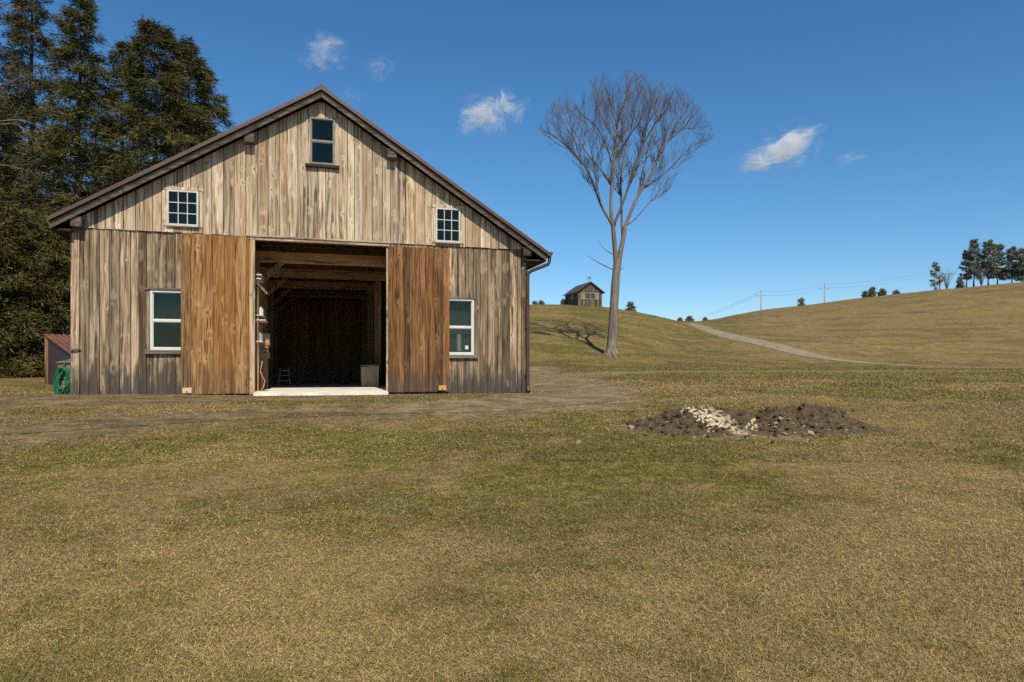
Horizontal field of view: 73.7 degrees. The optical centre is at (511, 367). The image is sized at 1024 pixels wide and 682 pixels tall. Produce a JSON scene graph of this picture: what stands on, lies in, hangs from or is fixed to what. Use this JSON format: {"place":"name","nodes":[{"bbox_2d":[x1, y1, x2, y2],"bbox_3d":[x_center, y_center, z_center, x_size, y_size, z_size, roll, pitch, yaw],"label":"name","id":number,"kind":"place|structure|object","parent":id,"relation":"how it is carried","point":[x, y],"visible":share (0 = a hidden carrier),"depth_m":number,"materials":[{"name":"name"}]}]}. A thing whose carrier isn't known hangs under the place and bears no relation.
{"place":"outdoors","nodes":[
{"label":"outdoors","id":0,"kind":"place"},
{"bbox_2d":[0,396,609,434],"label":"dirt path","id":1,"kind":"structure","parent":0,"point":[542,402],"depth_m":10.52,"materials":[{"name":"brown soil"}]},
{"bbox_2d":[0,282,1023,681],"bbox_3d":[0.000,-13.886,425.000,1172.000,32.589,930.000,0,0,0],"label":"ground","id":2,"kind":"structure","parent":0,"point":[960,316],"depth_m":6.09,"materials":[{"name":"plant"}]},
{"bbox_2d":[0,188,40,369],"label":"evergreen tree","id":3,"kind":"object","parent":2,"relation":"on","point":[5,202],"visible":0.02,"depth_m":27.33,"materials":[{"name":"green plant"}]},
{"bbox_2d":[0,0,50,269],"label":"evergreen tree","id":4,"kind":"object","parent":2,"relation":"on","point":[4,145],"visible":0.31,"depth_m":31.87,"materials":[{"name":"green plant"}]},
{"bbox_2d":[0,55,60,172],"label":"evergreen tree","id":5,"kind":"object","parent":2,"relation":"on","point":[19,113],"visible":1,"depth_m":25.16,"materials":[{"name":"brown plant"}]},
{"bbox_2d":[0,89,67,223],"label":"evergreen tree","id":6,"kind":"object","parent":2,"relation":"on","point":[23,147],"visible":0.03,"depth_m":40.84,"materials":[{"name":"green plant"}]},
{"bbox_2d":[0,202,69,377],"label":"evergreen tree","id":7,"kind":"object","parent":2,"relation":"on","point":[12,246],"visible":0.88,"depth_m":24.79,"materials":[{"name":"green plant"}]},
{"bbox_2d":[0,213,70,376],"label":"evergreen tree","id":8,"kind":"object","parent":2,"relation":"on","point":[62,273],"visible":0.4,"depth_m":25.42,"materials":[{"name":"green plant"}]},
{"bbox_2d":[0,0,95,313],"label":"evergreen tree","id":9,"kind":"object","parent":2,"relation":"on","point":[20,37],"visible":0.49,"depth_m":32.44,"materials":[{"name":"green plant"}]},
{"bbox_2d":[43,334,70,384],"bbox_3d":[-12.298,-0.190,20.898,1.625,1.630,3.007,0,0,30],"label":"lean to","id":10,"kind":"object","parent":2,"relation":"on","point":[57,347],"visible":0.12,"depth_m":19.89,"materials":[{"name":"red metal"}]},
{"bbox_2d":[56,359,70,393],"bbox_3d":[-9.792,0.209,15.239,0.400,0.818,0.900,0,0,-16],"label":"hose reel","id":11,"kind":"object","parent":2,"relation":"on","point":[67,365],"visible":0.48,"depth_m":14.82,"materials":[{"name":"plastic"}]},
{"bbox_2d":[53,360,70,393],"bbox_3d":[-9.686,0.224,14.736,0.218,0.782,0.337,0,0,39],"label":"garden hose","id":12,"kind":"object","parent":11,"relation":"hanging from","point":[59,372],"visible":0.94,"depth_m":14.72,"materials":[{"name":"green rubber"}]},
{"bbox_2d":[10,0,122,310],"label":"evergreen tree","id":13,"kind":"object","parent":2,"relation":"on","point":[86,89],"visible":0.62,"depth_m":29.96,"materials":[{"name":"green plant"}]},
{"bbox_2d":[44,100,133,331],"bbox_3d":[-24.343,-7.516,40.065,6.802,17.202,6.791,0,0,-41],"label":"evergreen tree","id":14,"kind":"object","parent":2,"relation":"on","point":[103,113],"visible":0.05,"depth_m":39.57,"materials":[{"name":"green plant"}]},
{"bbox_2d":[71,39,148,196],"bbox_3d":[-19.970,-8.256,34.806,5.628,17.101,5.792,0,0,0],"label":"evergreen tree","id":15,"kind":"object","parent":2,"relation":"on","point":[121,50],"visible":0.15,"depth_m":34.55,"materials":[{"name":"green plant"}]},
{"bbox_2d":[89,14,208,187],"bbox_3d":[-16.443,-7.857,31.452,7.186,16.397,6.937,0,0,0],"label":"evergreen tree","id":16,"kind":"object","parent":2,"relation":"on","point":[141,77],"visible":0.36,"depth_m":30.87,"materials":[{"name":"green plant"}]},
{"bbox_2d":[124,32,227,173],"bbox_3d":[-16.174,-7.891,33.317,6.139,16.395,6.532,0,0,-38],"label":"evergreen tree","id":17,"kind":"object","parent":2,"relation":"on","point":[197,70],"visible":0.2,"depth_m":32.95,"materials":[{"name":"green plant"}]},
{"bbox_2d":[185,88,236,145],"bbox_3d":[-16.042,-7.277,35.978,5.517,15.084,5.172,0,0,0],"label":"evergreen tree","id":18,"kind":"object","parent":2,"relation":"on","point":[223,100],"visible":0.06,"depth_m":35.98,"materials":[{"name":"green plant"}]},
{"bbox_2d":[47,84,552,395],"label":"barn","id":19,"kind":"structure","parent":2,"relation":"on","point":[354,237],"depth_m":15.94,"materials":[{"name":"brown wood"}]},
{"bbox_2d":[145,287,180,353],"bbox_3d":[-7.473,-1.017,15.013,1.040,1.436,0.290,0,0,-16],"label":"window","id":20,"kind":"structure","parent":19,"relation":"in","point":[162,304],"depth_m":14.93,"materials":[{"name":"white paint"}]},
{"bbox_2d":[162,186,203,228],"bbox_3d":[-7.216,-3.512,14.962,0.833,0.886,0.070,0,0,-16],"label":"window","id":21,"kind":"structure","parent":19,"relation":"in","point":[166,189],"depth_m":14.96,"materials":[{"name":"white paint"}]},
{"bbox_2d":[181,233,248,393],"bbox_3d":[-6.570,-1.175,15.119,1.390,3.519,0.041,0,0,-16],"label":"sliding door","id":22,"kind":"structure","parent":19,"relation":"in","point":[214,268],"depth_m":15.10,"materials":[{"name":"brown wood"}]},
{"bbox_2d":[255,273,267,390],"bbox_3d":[-6.129,-0.831,16.181,0.701,2.750,0.819,0,0,-16],"label":"shelf rack","id":23,"kind":"object","parent":19,"relation":"on","point":[259,278],"visible":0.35,"depth_m":15.86,"materials":[{"name":"white paint"}]},
{"bbox_2d":[259,332,262,340],"bbox_3d":[-5.900,-0.728,15.997,0.116,0.200,0.116,0,0,0],"label":"bottle","id":24,"kind":"object","parent":23,"relation":"on","point":[260,337],"visible":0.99,"depth_m":15.96,"materials":[{"name":"plastic"}]},
{"bbox_2d":[259,366,265,389],"bbox_3d":[-6.036,0.255,16.509,0.181,0.579,0.121,0,0,-16],"label":"fire extinguisher","id":25,"kind":"object","parent":19,"relation":"on","point":[261,382],"visible":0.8,"depth_m":16.47,"materials":[{"name":"red paint"}]},
{"bbox_2d":[261,333,269,388],"bbox_3d":[-6.384,-0.163,17.450,0.374,1.415,0.400,0,0,-16],"label":"timber stack","id":26,"kind":"object","parent":19,"relation":"on","point":[265,354],"visible":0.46,"depth_m":17.30,"materials":[{"name":"brown wood"}]},
{"bbox_2d":[278,367,290,385],"bbox_3d":[-6.691,0.270,20.078,0.349,0.559,0.487,0,0,-16],"label":"step ladder","id":27,"kind":"object","parent":19,"relation":"on","point":[279,380],"visible":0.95,"depth_m":19.96,"materials":[{"name":"metal"}]},
{"bbox_2d":[305,116,339,169],"bbox_3d":[-4.377,-5.197,15.767,0.760,1.170,0.115,0,0,-16],"label":"window","id":28,"kind":"structure","parent":19,"relation":"in","point":[335,165],"depth_m":15.75,"materials":[{"name":"white wood"}]},
{"bbox_2d":[360,365,378,386],"bbox_3d":[-4.104,0.234,19.660,0.500,0.620,0.535,0,0,-16],"label":"plywood bin","id":29,"kind":"object","parent":19,"relation":"on","point":[369,375],"visible":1,"depth_m":19.42,"materials":[{"name":"beige wood"}]},
{"bbox_2d":[389,246,449,391],"bbox_3d":[-2.221,-1.146,16.375,1.461,3.458,0.044,0,0,-16],"label":"sliding door","id":30,"kind":"structure","parent":19,"relation":"in","point":[419,278],"depth_m":16.36,"materials":[{"name":"brown wood"}]},
{"bbox_2d":[431,204,463,244],"bbox_3d":[-1.555,-3.478,16.594,0.806,0.938,0.070,0,0,-16],"label":"window","id":31,"kind":"structure","parent":19,"relation":"in","point":[460,209],"depth_m":16.58,"materials":[{"name":"white paint"}]},
{"bbox_2d":[450,296,477,357],"bbox_3d":[-1.367,-0.981,16.773,1.040,1.504,0.290,0,0,-16],"label":"window","id":32,"kind":"structure","parent":19,"relation":"in","point":[463,310],"depth_m":16.88,"materials":[{"name":"white paint"}]},
{"bbox_2d":[560,299,565,304],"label":"conifer","id":33,"kind":"object","parent":2,"relation":"on","point":[563,301],"visible":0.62,"depth_m":83.74,"materials":[{"name":"green plant"}]},
{"bbox_2d":[563,277,604,306],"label":"shed","id":34,"kind":"structure","parent":2,"relation":"on","point":[588,294],"depth_m":80.53,"materials":[{"name":"brown wood"}]},
{"bbox_2d":[581,292,598,299],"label":"window","id":35,"kind":"structure","parent":34,"relation":"in","point":[584,295],"depth_m":80.47,"materials":[{"name":"paint"}]},
{"bbox_2d":[538,69,713,356],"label":"bare tree","id":36,"kind":"object","parent":2,"relation":"on","point":[611,350],"visible":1,"depth_m":44.66,"materials":[{"name":"grey plant"}]},
{"bbox_2d":[625,301,637,311],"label":"conifer","id":37,"kind":"object","parent":2,"relation":"on","point":[630,306],"visible":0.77,"depth_m":87.72,"materials":[{"name":"green plant"}]},
{"bbox_2d":[684,316,694,320],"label":"conifer","id":38,"kind":"object","parent":2,"relation":"on","point":[689,318],"visible":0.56,"depth_m":119.64,"materials":[{"name":"green plant"}]},
{"bbox_2d":[627,402,884,435],"bbox_3d":[3.400,0.695,9.175,4.700,0.449,2.350,0,0,0],"label":"dirt pile","id":39,"kind":"object","parent":2,"relation":"on","point":[837,419],"visible":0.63,"depth_m":8.93,"materials":[{"name":"soil"}]},
{"bbox_2d":[797,297,804,305],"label":"conifer","id":40,"kind":"object","parent":2,"relation":"on","point":[801,300],"visible":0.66,"depth_m":153.75,"materials":[{"name":"green plant"}]},
{"bbox_2d":[860,290,869,297],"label":"conifer","id":41,"kind":"object","parent":2,"relation":"on","point":[864,294],"visible":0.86,"depth_m":153.76,"materials":[{"name":"green plant"}]},
{"bbox_2d":[868,286,877,296],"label":"conifer","id":42,"kind":"object","parent":2,"relation":"on","point":[872,292],"visible":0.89,"depth_m":153.60,"materials":[{"name":"green plant"}]},
{"bbox_2d":[877,288,887,295],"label":"conifer","id":43,"kind":"object","parent":2,"relation":"on","point":[882,292],"visible":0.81,"depth_m":153.64,"materials":[{"name":"green plant"}]},
{"bbox_2d":[929,262,944,289],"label":"pine tree","id":44,"kind":"object","parent":2,"relation":"on","point":[937,270],"visible":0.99,"depth_m":151.48,"materials":[{"name":"green plant"}]},
{"bbox_2d":[939,271,955,288],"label":"leafless bush","id":45,"kind":"object","parent":2,"relation":"on","point":[945,277],"visible":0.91,"depth_m":153.80,"materials":[{"name":"grey plant"}]},
{"bbox_2d":[955,276,964,287],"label":"shrub","id":46,"kind":"object","parent":2,"relation":"on","point":[960,283],"visible":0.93,"depth_m":153.66,"materials":[{"name":"green plant"}]},
{"bbox_2d":[958,249,974,286],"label":"pine tree","id":47,"kind":"object","parent":2,"relation":"on","point":[964,254],"visible":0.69,"depth_m":159.88,"materials":[{"name":"green plant"}]},
{"bbox_2d":[962,238,984,286],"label":"pine tree","id":48,"kind":"object","parent":2,"relation":"on","point":[971,257],"visible":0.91,"depth_m":157.67,"materials":[{"name":"green plant"}]},
{"bbox_2d":[972,266,988,285],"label":"leafless bush","id":49,"kind":"object","parent":2,"relation":"on","point":[981,277],"visible":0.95,"depth_m":154.06,"materials":[{"name":"grey plant"}]},
{"bbox_2d":[979,239,1000,284],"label":"pine tree","id":50,"kind":"object","parent":2,"relation":"on","point":[989,261],"visible":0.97,"depth_m":155.43,"materials":[{"name":"green plant"}]},
{"bbox_2d":[984,243,1008,283],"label":"pine tree","id":51,"kind":"object","parent":2,"relation":"on","point":[1000,257],"visible":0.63,"depth_m":159.21,"materials":[{"name":"green plant"}]},
{"bbox_2d":[1001,246,1021,282],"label":"pine tree","id":52,"kind":"object","parent":2,"relation":"on","point":[1012,273],"visible":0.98,"depth_m":157.49,"materials":[{"name":"green plant"}]},
{"bbox_2d":[1011,247,1023,281],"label":"pine tree","id":53,"kind":"object","parent":2,"relation":"on","point":[1019,267],"visible":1,"depth_m":155.81,"materials":[{"name":"green plant"}]},
{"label":"utility pole","id":54,"kind":"object","parent":2,"relation":"on","visible":0},
{"bbox_2d":[697,265,1001,317],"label":"power line","id":55,"kind":"object","parent":54,"relation":"attached to","point":[840,283],"visible":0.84,"depth_m":155.98,"materials":[{"name":"metal"}]},
{"bbox_2d":[698,268,1002,319],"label":"power line","id":56,"kind":"object","parent":54,"relation":"attached to","point":[836,287],"visible":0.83,"depth_m":155.98,"materials":[{"name":"metal"}]},
{"bbox_2d":[0,0,1023,325],"label":"sky","id":57,"kind":"structure","parent":0,"point":[852,142],"materials":[{"name":"blue"}]},
{"bbox_2d":[685,322,920,365],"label":"gravel road","id":58,"kind":"structure","parent":0,"point":[783,348],"depth_m":59.61,"materials":[{"name":"beige gravel"}]}
]}

